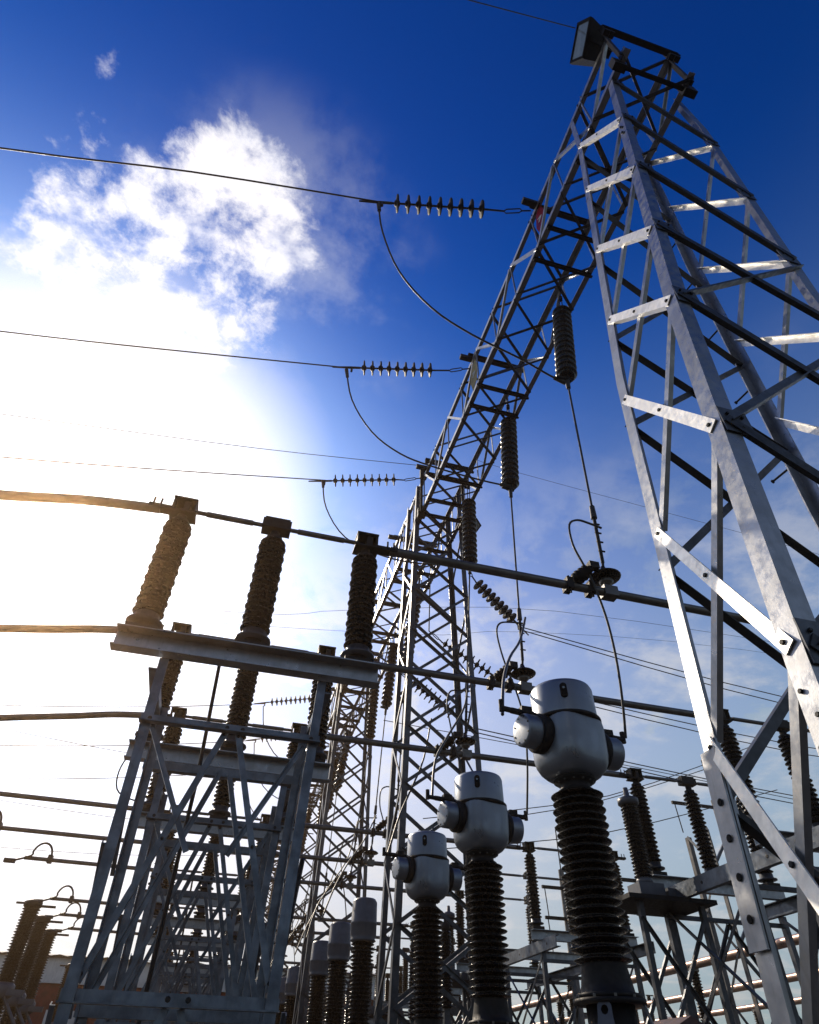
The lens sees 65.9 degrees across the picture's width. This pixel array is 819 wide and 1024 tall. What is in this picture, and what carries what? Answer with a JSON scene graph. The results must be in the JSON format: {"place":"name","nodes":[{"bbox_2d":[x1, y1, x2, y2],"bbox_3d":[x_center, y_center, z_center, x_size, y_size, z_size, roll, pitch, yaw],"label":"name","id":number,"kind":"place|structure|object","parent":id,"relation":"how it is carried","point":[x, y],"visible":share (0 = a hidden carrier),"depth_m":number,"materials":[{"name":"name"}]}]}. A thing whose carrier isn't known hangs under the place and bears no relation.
{"place":"outdoors","nodes":[
{"label":"outdoors","id":0,"kind":"place"},
{"bbox_2d":[0,0,818,1023],"label":"sky","id":1,"kind":"structure","parent":0,"point":[378,100],"materials":[{"name":"blue"}]},
{"label":"ground","id":2,"kind":"structure","parent":0,"visible":0},
{"bbox_2d":[0,899,55,1023],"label":"breaker pole","id":3,"kind":"object","parent":2,"relation":"on","point":[17,947],"visible":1,"depth_m":21.04,"materials":[{"name":"brown ceramic"}]},
{"bbox_2d":[0,915,62,1023],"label":"breaker pole","id":4,"kind":"object","parent":2,"relation":"on","point":[25,968],"visible":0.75,"depth_m":22.93,"materials":[{"name":"brown ceramic"}]},
{"bbox_2d":[15,929,68,1023],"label":"breaker pole","id":5,"kind":"object","parent":2,"relation":"on","point":[49,937],"visible":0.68,"depth_m":24.98,"materials":[{"name":"brown ceramic"}]},
{"bbox_2d":[136,666,220,1023],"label":"operating rod","id":6,"kind":"object","parent":2,"relation":"on","point":[162,924],"visible":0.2,"depth_m":6.42,"materials":[{"name":"paint"}]},
{"bbox_2d":[160,978,210,1023],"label":"support stand","id":7,"kind":"object","parent":2,"relation":"on","point":[206,992],"depth_m":21.77,"materials":[{"name":"metal"}]},
{"bbox_2d":[164,904,235,973],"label":"disconnector switch","id":8,"kind":"object","parent":7,"relation":"on","point":[188,970],"visible":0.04,"depth_m":22.30,"materials":[{"name":"metal"}]},
{"bbox_2d":[144,928,227,1023],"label":"support stand","id":9,"kind":"object","parent":2,"relation":"on","point":[186,965],"visible":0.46,"depth_m":15.67,"materials":[{"name":"metal"}]},
{"bbox_2d":[151,838,255,931],"bbox_3d":[-5.397,9.936,16.857,2.970,2.050,0.394,12,-44,-11],"label":"disconnector switch","id":10,"kind":"object","parent":9,"relation":"on","point":[198,921],"visible":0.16,"depth_m":16.24,"materials":[{"name":"metal"}]},
{"bbox_2d":[0,826,141,843],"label":"outgoing tube","id":11,"kind":"object","parent":10,"relation":"attached to","point":[54,833],"visible":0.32,"depth_m":16.67,"materials":[{"name":"metal"}]},
{"bbox_2d":[275,852,462,871],"bbox_3d":[-0.919,10.209,18.350,6.500,0.116,0.116,12,-44,-11],"label":"bus tube","id":12,"kind":"object","parent":10,"relation":"attached to","point":[334,859],"visible":0.2,"depth_m":18.06,"materials":[{"name":"metal"}]},
{"bbox_2d":[156,953,218,1023],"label":"support stand","id":13,"kind":"object","parent":2,"relation":"on","point":[183,980],"visible":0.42,"depth_m":17.66,"materials":[{"name":"metal"}]},
{"bbox_2d":[147,866,246,949],"bbox_3d":[-6.185,11.821,18.902,2.970,2.050,0.394,12,-44,-11],"label":"disconnector switch","id":14,"kind":"object","parent":13,"relation":"on","point":[196,933],"visible":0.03,"depth_m":18.37,"materials":[{"name":"metal"}]},
{"bbox_2d":[24,855,153,871],"bbox_3d":[-9.378,10.527,18.882,3.951,0.150,0.110,12,-44,-11],"label":"outgoing tube","id":15,"kind":"object","parent":14,"relation":"attached to","point":[65,861],"visible":0.6,"depth_m":18.72,"materials":[{"name":"metal"}]},
{"bbox_2d":[136,910,239,1023],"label":"support stand","id":16,"kind":"object","parent":2,"relation":"on","point":[188,948],"visible":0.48,"depth_m":13.67,"materials":[{"name":"metal"}]},
{"bbox_2d":[144,805,269,908],"bbox_3d":[-4.634,8.111,14.876,2.970,2.050,0.394,12,-44,-11],"label":"disconnector switch","id":17,"kind":"object","parent":16,"relation":"on","point":[208,868],"visible":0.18,"depth_m":14.62,"materials":[{"name":"metal"}]},
{"bbox_2d":[0,791,132,810],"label":"outgoing tube","id":18,"kind":"object","parent":17,"relation":"attached to","point":[57,800],"visible":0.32,"depth_m":14.75,"materials":[{"name":"metal"}]},
{"bbox_2d":[304,823,520,849],"bbox_3d":[-0.156,8.383,16.368,6.500,0.116,0.116,12,-44,-11],"label":"bus tube","id":19,"kind":"object","parent":17,"relation":"attached to","point":[352,830],"visible":0.4,"depth_m":16.07,"materials":[{"name":"metal"}]},
{"bbox_2d":[45,658,331,1023],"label":"support stand","id":20,"kind":"object","parent":2,"relation":"on","point":[90,999],"visible":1,"depth_m":5.32,"materials":[{"name":"metal"}]},
{"bbox_2d":[110,495,397,688],"bbox_3d":[-1.601,0.855,7.001,2.970,2.050,0.394,12,-44,-11],"label":"disconnector switch","id":21,"kind":"object","parent":20,"relation":"on","point":[142,632],"visible":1,"depth_m":6.63,"materials":[{"name":"ceramic"}]},
{"bbox_2d":[0,490,159,512],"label":"outgoing tube","id":22,"kind":"object","parent":21,"relation":"attached to","point":[72,499],"visible":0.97,"depth_m":7.08,"materials":[{"name":"metal"}]},
{"bbox_2d":[389,547,750,623],"bbox_3d":[2.878,1.127,8.493,6.500,0.116,0.116,12,-44,-11],"label":"bus tube","id":23,"kind":"object","parent":21,"relation":"attached to","point":[506,573],"visible":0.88,"depth_m":8.19,"materials":[{"name":"metal"}]},
{"bbox_2d":[562,560,599,598],"bbox_3d":[2.299,0.889,8.419,0.495,0.530,0.269,12,-44,-11],"label":"tap clamp","id":24,"kind":"object","parent":23,"relation":"attached to","point":[580,575],"visible":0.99,"depth_m":8.35,"materials":[{"name":"black metal"}]},
{"bbox_2d":[568,519,626,737],"bbox_3d":[2.462,1.325,8.098,0.561,3.167,0.182,12,-44,-11],"label":"branch cable","id":25,"kind":"object","parent":24,"relation":"attached to","point":[609,629],"visible":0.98,"depth_m":7.93,"materials":[{"name":"black metal"}]},
{"bbox_2d":[589,517,620,601],"bbox_3d":[2.676,0.609,8.893,0.430,1.448,0.426,12,-44,-11],"label":"tube support disc","id":26,"kind":"object","parent":23,"relation":"attached to","point":[606,579],"visible":0.93,"depth_m":8.53,"materials":[{"name":"metal"}]},
{"bbox_2d":[117,838,263,1022],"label":"support stand","id":27,"kind":"object","parent":2,"relation":"on","point":[147,916],"visible":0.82,"depth_m":9.73,"materials":[{"name":"metal"}]},
{"bbox_2d":[137,706,306,843],"bbox_3d":[-3.152,4.564,11.027,2.970,2.050,0.394,12,-44,-11],"label":"disconnector switch","id":28,"kind":"object","parent":27,"relation":"on","point":[221,802],"visible":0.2,"depth_m":10.66,"materials":[{"name":"metal"}]},
{"bbox_2d":[0,711,143,720],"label":"outgoing tube","id":29,"kind":"object","parent":28,"relation":"attached to","point":[63,716],"visible":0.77,"depth_m":10.91,"materials":[{"name":"metal"}]},
{"bbox_2d":[326,733,624,777],"bbox_3d":[1.327,4.837,12.519,6.500,0.116,0.116,12,-44,-11],"label":"bus tube","id":30,"kind":"object","parent":28,"relation":"attached to","point":[401,746],"visible":0.6,"depth_m":12.28,"materials":[{"name":"metal"}]},
{"bbox_2d":[434,731,460,759],"bbox_3d":[0.748,4.599,12.445,0.495,0.530,0.269,12,-44,-11],"label":"tap clamp","id":31,"kind":"object","parent":30,"relation":"attached to","point":[449,741],"visible":0.82,"depth_m":12.39,"materials":[{"name":"black metal"}]},
{"bbox_2d":[455,691,475,760],"bbox_3d":[1.125,4.310,12.926,0.430,1.469,0.426,12,-44,-11],"label":"tube support disc","id":32,"kind":"object","parent":30,"relation":"attached to","point":[465,742],"visible":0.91,"depth_m":12.56,"materials":[{"name":"metal"}]},
{"bbox_2d":[94,772,289,1023],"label":"support stand","id":33,"kind":"object","parent":2,"relation":"on","point":[156,816],"visible":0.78,"depth_m":7.63,"materials":[{"name":"metal"}]},
{"bbox_2d":[124,622,337,783],"bbox_3d":[-2.364,2.680,8.982,2.970,2.050,0.394,12,-44,-11],"label":"disconnector switch","id":34,"kind":"object","parent":33,"relation":"on","point":[226,756],"visible":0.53,"depth_m":8.61,"materials":[{"name":"metal"}]},
{"bbox_2d":[0,624,117,633],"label":"outgoing tube","id":35,"kind":"object","parent":34,"relation":"attached to","point":[6,628],"visible":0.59,"depth_m":8.90,"materials":[{"name":"metal"}]},
{"bbox_2d":[373,661,694,717],"bbox_3d":[2.115,2.953,10.474,6.500,0.116,0.116,12,-44,-11],"label":"bus tube","id":36,"kind":"object","parent":34,"relation":"attached to","point":[498,684],"depth_m":10.27,"materials":[{"name":"metal"}]},
{"bbox_2d":[486,661,517,692],"bbox_3d":[1.536,2.715,10.400,0.495,0.530,0.269,12,-44,-11],"label":"tap clamp","id":37,"kind":"object","parent":36,"relation":"attached to","point":[498,675],"visible":0.84,"depth_m":10.33,"materials":[{"name":"black metal"}]},
{"bbox_2d":[496,621,528,814],"bbox_3d":[1.729,3.122,10.103,0.578,3.199,0.163,12,-44,-11],"label":"branch cable","id":38,"kind":"object","parent":37,"relation":"attached to","point":[527,771],"visible":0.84,"depth_m":10.17,"materials":[{"name":"black metal"}]},
{"bbox_2d":[511,619,535,694],"bbox_3d":[1.913,2.430,10.878,0.430,1.459,0.426,12,-44,-11],"label":"tube support disc","id":39,"kind":"object","parent":36,"relation":"attached to","point":[522,674],"visible":0.91,"depth_m":10.51,"materials":[{"name":"metal"}]},
{"bbox_2d":[0,951,385,1023],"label":"substation building","id":40,"kind":"structure","parent":2,"relation":"on","point":[50,983],"depth_m":33.55,"materials":[{"name":"paint"}]},
{"bbox_2d":[275,977,285,1023],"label":"voltage transformer","id":41,"kind":"object","parent":2,"relation":"on","point":[282,998],"visible":0.26,"depth_m":24.54,"materials":[{"name":"grey paint"}]},
{"bbox_2d":[284,966,299,1023],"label":"voltage transformer","id":42,"kind":"object","parent":2,"relation":"on","point":[291,983],"visible":0.62,"depth_m":22.48,"materials":[{"name":"grey paint"}]},
{"bbox_2d":[265,783,321,1023],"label":"gantry column","id":43,"kind":"structure","parent":2,"relation":"on","point":[304,1015],"depth_m":30.88,"materials":[{"name":"metal"}]},
{"bbox_2d":[305,940,329,1023],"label":"voltage transformer","id":44,"kind":"object","parent":2,"relation":"on","point":[318,968],"visible":0.98,"depth_m":18.48,"materials":[{"name":"grey paint"}]},
{"bbox_2d":[292,684,371,1023],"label":"gantry column","id":45,"kind":"structure","parent":2,"relation":"on","point":[302,990],"depth_m":22.92,"materials":[{"name":"metal"}]},
{"bbox_2d":[315,657,379,782],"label":"gantry beam","id":46,"kind":"structure","parent":45,"relation":"on","point":[346,689],"depth_m":28.19,"materials":[{"name":"metal"}]},
{"bbox_2d":[334,713,352,790],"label":"suspension insulator","id":47,"kind":"object","parent":46,"relation":"hanging from","point":[341,767],"visible":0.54,"depth_m":28.11,"materials":[{"name":"paint"}]},
{"bbox_2d":[323,921,350,1023],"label":"voltage transformer","id":48,"kind":"object","parent":2,"relation":"on","point":[339,946],"visible":1,"depth_m":16.35,"materials":[{"name":"ceramic"}]},
{"bbox_2d":[346,897,376,1023],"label":"voltage transformer","id":49,"kind":"object","parent":2,"relation":"on","point":[363,923],"visible":1,"depth_m":14.19,"materials":[{"name":"grey paint"}]},
{"bbox_2d":[408,938,415,1023],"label":"slim insulator post","id":50,"kind":"object","parent":2,"relation":"on","point":[410,1013],"visible":0.34,"depth_m":16.58,"materials":[{"name":"ceramic"}]},
{"bbox_2d":[382,995,462,1023],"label":"channel trestle","id":51,"kind":"object","parent":2,"relation":"on","point":[405,1013],"visible":0.14,"depth_m":25.16,"materials":[{"name":"metal"}]},
{"bbox_2d":[372,945,409,1008],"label":"disconnector switch","id":52,"kind":"object","parent":51,"relation":"on","point":[405,974],"visible":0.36,"depth_m":28.44,"materials":[{"name":"metal"}]},
{"bbox_2d":[382,831,465,1023],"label":"current transformer","id":53,"kind":"object","parent":2,"relation":"on","point":[427,873],"visible":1,"depth_m":10.40,"materials":[{"name":"silver metal"}]},
{"bbox_2d":[374,486,481,1023],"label":"gantry column","id":54,"kind":"structure","parent":2,"relation":"on","point":[396,1003],"depth_m":14.29,"materials":[{"name":"metal"}]},
{"bbox_2d":[345,470,467,685],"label":"gantry beam","id":55,"kind":"structure","parent":54,"relation":"on","point":[422,512],"depth_m":20.59,"materials":[{"name":"metal"}]},
{"bbox_2d":[365,686,379,738],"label":"suspension insulator","id":56,"kind":"object","parent":55,"relation":"hanging from","point":[371,723],"visible":0.9,"depth_m":24.47,"materials":[{"name":"ceramic"}]},
{"bbox_2d":[380,628,397,709],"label":"suspension insulator","id":57,"kind":"object","parent":55,"relation":"hanging from","point":[388,684],"visible":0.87,"depth_m":22.37,"materials":[{"name":"ceramic"}]},
{"bbox_2d":[402,577,420,665],"bbox_3d":[0.053,3.556,20.812,0.703,3.605,0.396,12,-44,-11],"label":"suspension insulator","id":58,"kind":"object","parent":55,"relation":"hanging from","point":[417,616],"visible":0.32,"depth_m":20.53,"materials":[{"name":"paint"}]},
{"bbox_2d":[428,568,430,630],"bbox_3d":[0.600,2.381,18.671,0.106,2.651,0.031,12,-44,-11],"label":"link rod","id":59,"kind":"object","parent":55,"relation":"hanging from","point":[429,605],"visible":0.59,"depth_m":18.61,"materials":[{"name":"paint"}]},
{"bbox_2d":[429,631,493,676],"bbox_3d":[1.661,4.069,17.525,2.358,1.376,0.364,12,-44,-11],"label":"strain insulator","id":60,"kind":"object","parent":59,"relation":"hanging from","point":[476,665],"visible":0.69,"depth_m":17.41,"materials":[{"name":"ceramic"}]},
{"bbox_2d":[387,718,431,851],"bbox_3d":[0.077,5.514,13.290,0.082,3.862,3.149,-11,-44,13],"label":"feeder cable","id":61,"kind":"object","parent":54,"relation":"attached to","point":[397,821],"visible":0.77,"depth_m":12.43,"materials":[{"name":"black metal"}]},
{"bbox_2d":[470,572,528,635],"bbox_3d":[2.481,2.571,17.803,2.591,0.982,0.358,33,-52,-30],"label":"strain insulator","id":62,"kind":"object","parent":54,"relation":"attached to","point":[507,613],"visible":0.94,"depth_m":17.71,"materials":[{"name":"ceramic"}]},
{"bbox_2d":[440,917,459,1023],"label":"slim insulator post","id":63,"kind":"object","parent":2,"relation":"on","point":[446,951],"visible":0.59,"depth_m":14.42,"materials":[{"name":"ceramic"}]},
{"bbox_2d":[439,979,470,1023],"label":"equipment table","id":64,"kind":"object","parent":2,"relation":"on","point":[455,984],"visible":0.1,"depth_m":18.79,"materials":[{"name":"paint"}]},
{"bbox_2d":[443,906,466,979],"bbox_3d":[1.435,13.488,19.782,0.900,1.980,0.400,12,-44,-11],"label":"surge arrester","id":65,"kind":"object","parent":64,"relation":"on","point":[462,975],"visible":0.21,"depth_m":19.65,"materials":[{"name":"brown ceramic"}]},
{"bbox_2d":[426,771,527,1023],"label":"current transformer","id":66,"kind":"object","parent":2,"relation":"on","point":[480,821],"visible":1,"depth_m":8.25,"materials":[{"name":"ceramic"}]},
{"bbox_2d":[461,934,655,1023],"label":"channel trestle","id":67,"kind":"object","parent":2,"relation":"on","point":[546,979],"visible":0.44,"depth_m":16.42,"materials":[{"name":"metal"}]},
{"bbox_2d":[449,890,542,973],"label":"disconnector switch","id":68,"kind":"object","parent":67,"relation":"on","point":[462,964],"visible":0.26,"depth_m":20.23,"materials":[{"name":"metal"}]},
{"bbox_2d":[271,877,450,896],"bbox_3d":[-1.706,12.093,20.395,6.500,0.116,0.116,12,-44,-11],"label":"bus tube","id":69,"kind":"object","parent":68,"relation":"attached to","point":[319,883],"visible":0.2,"depth_m":20.27,"materials":[{"name":"metal"}]},
{"bbox_2d":[502,872,580,960],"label":"disconnector switch","id":70,"kind":"object","parent":67,"relation":"on","point":[561,955],"visible":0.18,"depth_m":18.25,"materials":[{"name":"metal"}]},
{"bbox_2d":[516,841,638,946],"bbox_3d":[4.403,10.022,16.596,3.280,2.230,0.394,12,-44,-11],"label":"disconnector switch","id":71,"kind":"object","parent":67,"relation":"on","point":[538,931],"visible":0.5,"depth_m":16.24,"materials":[{"name":"ceramic"}]},
{"bbox_2d":[541,830,584,1023],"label":"line pole","id":72,"kind":"object","parent":2,"relation":"on","point":[564,919],"visible":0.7,"depth_m":22.53,"materials":[{"name":"metal"}]},
{"bbox_2d":[498,678,702,1023],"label":"current transformer","id":73,"kind":"object","parent":2,"relation":"on","point":[568,741],"visible":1,"depth_m":6.05,"materials":[{"name":"brown ceramic"}]},
{"bbox_2d":[501,617,525,715],"bbox_3d":[1.472,2.026,8.955,0.129,3.196,3.109,-12,-45,14],"label":"feeder cable","id":74,"kind":"object","parent":73,"relation":"attached to","point":[507,664],"visible":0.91,"depth_m":8.50,"materials":[{"name":"black metal"}]},
{"bbox_2d":[616,892,734,1023],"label":"equipment table","id":75,"kind":"object","parent":2,"relation":"on","point":[642,906],"visible":0.67,"depth_m":10.63,"materials":[{"name":"paint"}]},
{"bbox_2d":[617,787,676,895],"bbox_3d":[4.460,6.251,11.928,0.900,1.980,0.400,12,-44,-11],"label":"surge arrester","id":76,"kind":"object","parent":75,"relation":"on","point":[639,855],"visible":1,"depth_m":11.69,"materials":[{"name":"brown ceramic"}]},
{"bbox_2d":[570,79,818,1023],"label":"gantry column","id":77,"kind":"structure","parent":2,"relation":"on","point":[789,628],"depth_m":4.17,"materials":[{"name":"metal"}]},
{"bbox_2d":[416,24,697,509],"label":"gantry beam","id":78,"kind":"structure","parent":77,"relation":"attached to","point":[622,65],"depth_m":13.02,"materials":[{"name":"metal"}]},
{"bbox_2d":[2,414,412,464],"bbox_3d":[-13.013,-2.823,14.944,27.523,3.298,0.076,11,-44,-11],"label":"earth wire","id":79,"kind":"object","parent":78,"relation":"attached to","point":[202,441],"visible":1,"depth_m":16.90,"materials":[{"name":"black metal"}]},
{"bbox_2d":[308,474,422,486],"bbox_3d":[-1.267,-0.920,18.396,3.309,0.508,0.363,2,-43,-1],"label":"strain insulator","id":80,"kind":"object","parent":78,"relation":"attached to","point":[365,480],"visible":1,"depth_m":18.32,"materials":[{"name":"ceramic"}]},
{"bbox_2d":[0,456,325,480],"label":"overhead conductor","id":81,"kind":"object","parent":80,"relation":"attached to","point":[160,469],"visible":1,"depth_m":17.66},
{"bbox_2d":[332,360,469,377],"bbox_3d":[-0.187,-3.486,15.487,3.369,0.548,0.359,5,-43,-4],"label":"strain insulator","id":82,"kind":"object","parent":78,"relation":"hanging from","point":[397,369],"visible":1,"depth_m":15.41,"materials":[{"name":"ceramic"}]},
{"bbox_2d":[0,331,337,366],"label":"overhead conductor","id":83,"kind":"object","parent":82,"relation":"attached to","point":[165,349],"visible":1,"depth_m":14.60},
{"bbox_2d":[345,368,510,487],"bbox_3d":[0.303,-1.925,14.656,3.962,3.083,0.306,10,-44,-9],"label":"jumper cable","id":84,"kind":"object","parent":82,"relation":"hanging from","point":[384,443],"visible":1,"depth_m":13.96,"materials":[{"name":"black metal"}]},
{"bbox_2d":[359,194,530,218],"bbox_3d":[0.762,-6.250,12.966,3.575,0.601,0.360,5,-43,-4],"label":"strain insulator","id":85,"kind":"object","parent":78,"relation":"attached to","point":[460,207],"visible":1,"depth_m":12.91,"materials":[{"name":"ceramic"}]},
{"bbox_2d":[0,147,377,201],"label":"overhead conductor","id":86,"kind":"object","parent":85,"relation":"attached to","point":[55,155],"visible":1,"depth_m":11.83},
{"bbox_2d":[376,202,565,384],"bbox_3d":[1.053,-4.216,12.325,4.077,3.572,0.398,20,-46,-19],"label":"jumper cable","id":87,"kind":"object","parent":85,"relation":"hanging from","point":[562,381],"visible":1,"depth_m":11.73,"materials":[{"name":"black metal"}]},
{"bbox_2d":[462,478,477,562],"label":"suspension insulator","id":88,"kind":"object","parent":78,"relation":"hanging from","point":[469,540],"visible":0.92,"depth_m":16.68,"materials":[{"name":"ceramic"}]},
{"bbox_2d":[500,398,518,491],"bbox_3d":[2.330,-1.700,15.042,0.584,3.418,0.396,12,-44,-11],"label":"suspension insulator","id":89,"kind":"object","parent":78,"relation":"hanging from","point":[509,458],"visible":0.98,"depth_m":14.55,"materials":[{"name":"ceramic"}]},
{"bbox_2d":[509,489,521,620],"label":"dropper cable","id":90,"kind":"object","parent":89,"relation":"hanging from","point":[519,614],"visible":1,"depth_m":12.47,"materials":[{"name":"black metal"}]},
{"bbox_2d":[431,663,468,794],"bbox_3d":[0.750,3.654,11.272,0.195,3.863,3.256,-11,-44,13],"label":"feeder cable","id":91,"kind":"object","parent":90,"relation":"hanging from","point":[439,750],"visible":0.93,"depth_m":10.83,"materials":[{"name":"black metal"}]},
{"bbox_2d":[552,291,576,382],"bbox_3d":[3.086,-3.700,12.936,0.703,3.605,0.396,12,-44,-11],"label":"suspension insulator","id":92,"kind":"object","parent":78,"relation":"hanging from","point":[565,357],"visible":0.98,"depth_m":12.40,"materials":[{"name":"ceramic"}]},
{"bbox_2d":[565,379,596,519],"bbox_3d":[2.829,-1.171,10.540,0.220,3.451,0.089,-3,-43,5],"label":"dropper cable","id":93,"kind":"object","parent":92,"relation":"hanging from","point":[591,506],"visible":1,"depth_m":10.27,"materials":[{"name":"black metal"}]},
{"bbox_2d":[570,16,612,66],"bbox_3d":[3.312,-8.368,11.337,0.764,0.692,0.726,12,-44,-11],"label":"floodlight","id":94,"kind":"object","parent":78,"relation":"attached to","point":[587,43],"visible":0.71,"depth_m":11.24,"materials":[{"name":"black plastic"}]},
{"bbox_2d":[688,968,711,1023],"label":"bus support","id":95,"kind":"object","parent":2,"relation":"on","point":[697,984],"visible":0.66,"depth_m":20.36,"materials":[{"name":"brown ceramic"}]},
{"bbox_2d":[462,933,798,1020],"bbox_3d":[4.311,27.037,33.986,0.247,0.260,69.000,12,-44,-11],"label":"background bus","id":96,"kind":"object","parent":95,"relation":"on","point":[702,962],"depth_m":20.83,"materials":[{"name":"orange metal"}]},
{"bbox_2d":[637,825,818,1023],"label":"channel trestle","id":97,"kind":"object","parent":2,"relation":"on","point":[763,859],"visible":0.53,"depth_m":10.74,"materials":[{"name":"metal"}]},
{"bbox_2d":[619,767,785,900],"bbox_3d":[5.885,6.475,12.747,3.280,2.230,0.394,12,-44,-11],"label":"disconnector switch","id":98,"kind":"object","parent":97,"relation":"on","point":[635,776],"visible":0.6,"depth_m":12.53,"materials":[{"name":"ceramic"}]},
{"bbox_2d":[720,709,818,852],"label":"disconnector switch","id":99,"kind":"object","parent":97,"relation":"on","point":[732,753],"visible":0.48,"depth_m":10.75,"materials":[{"name":"metal"}]},
{"bbox_2d":[685,827,771,1023],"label":"lattice mast","id":100,"kind":"object","parent":2,"relation":"on","point":[690,843],"visible":0.44,"depth_m":13.82,"materials":[{"name":"metal"}]},
{"bbox_2d":[751,1009,758,1023],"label":"bus support","id":101,"kind":"object","parent":2,"relation":"on","point":[755,1015],"visible":0.52,"depth_m":29.63,"materials":[{"name":"grey metal"}]},
{"bbox_2d":[639,996,800,1023],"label":"background bus","id":102,"kind":"object","parent":101,"relation":"on","point":[743,1008],"visible":0.38,"depth_m":30.41,"materials":[{"name":"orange metal"}]},
{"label":"bus support","id":103,"kind":"object","parent":2,"relation":"on","visible":0},
{"bbox_2d":[533,972,797,1023],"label":"background bus","id":104,"kind":"object","parent":103,"relation":"on","point":[791,977],"depth_m":25.89,"materials":[{"name":"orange metal"}]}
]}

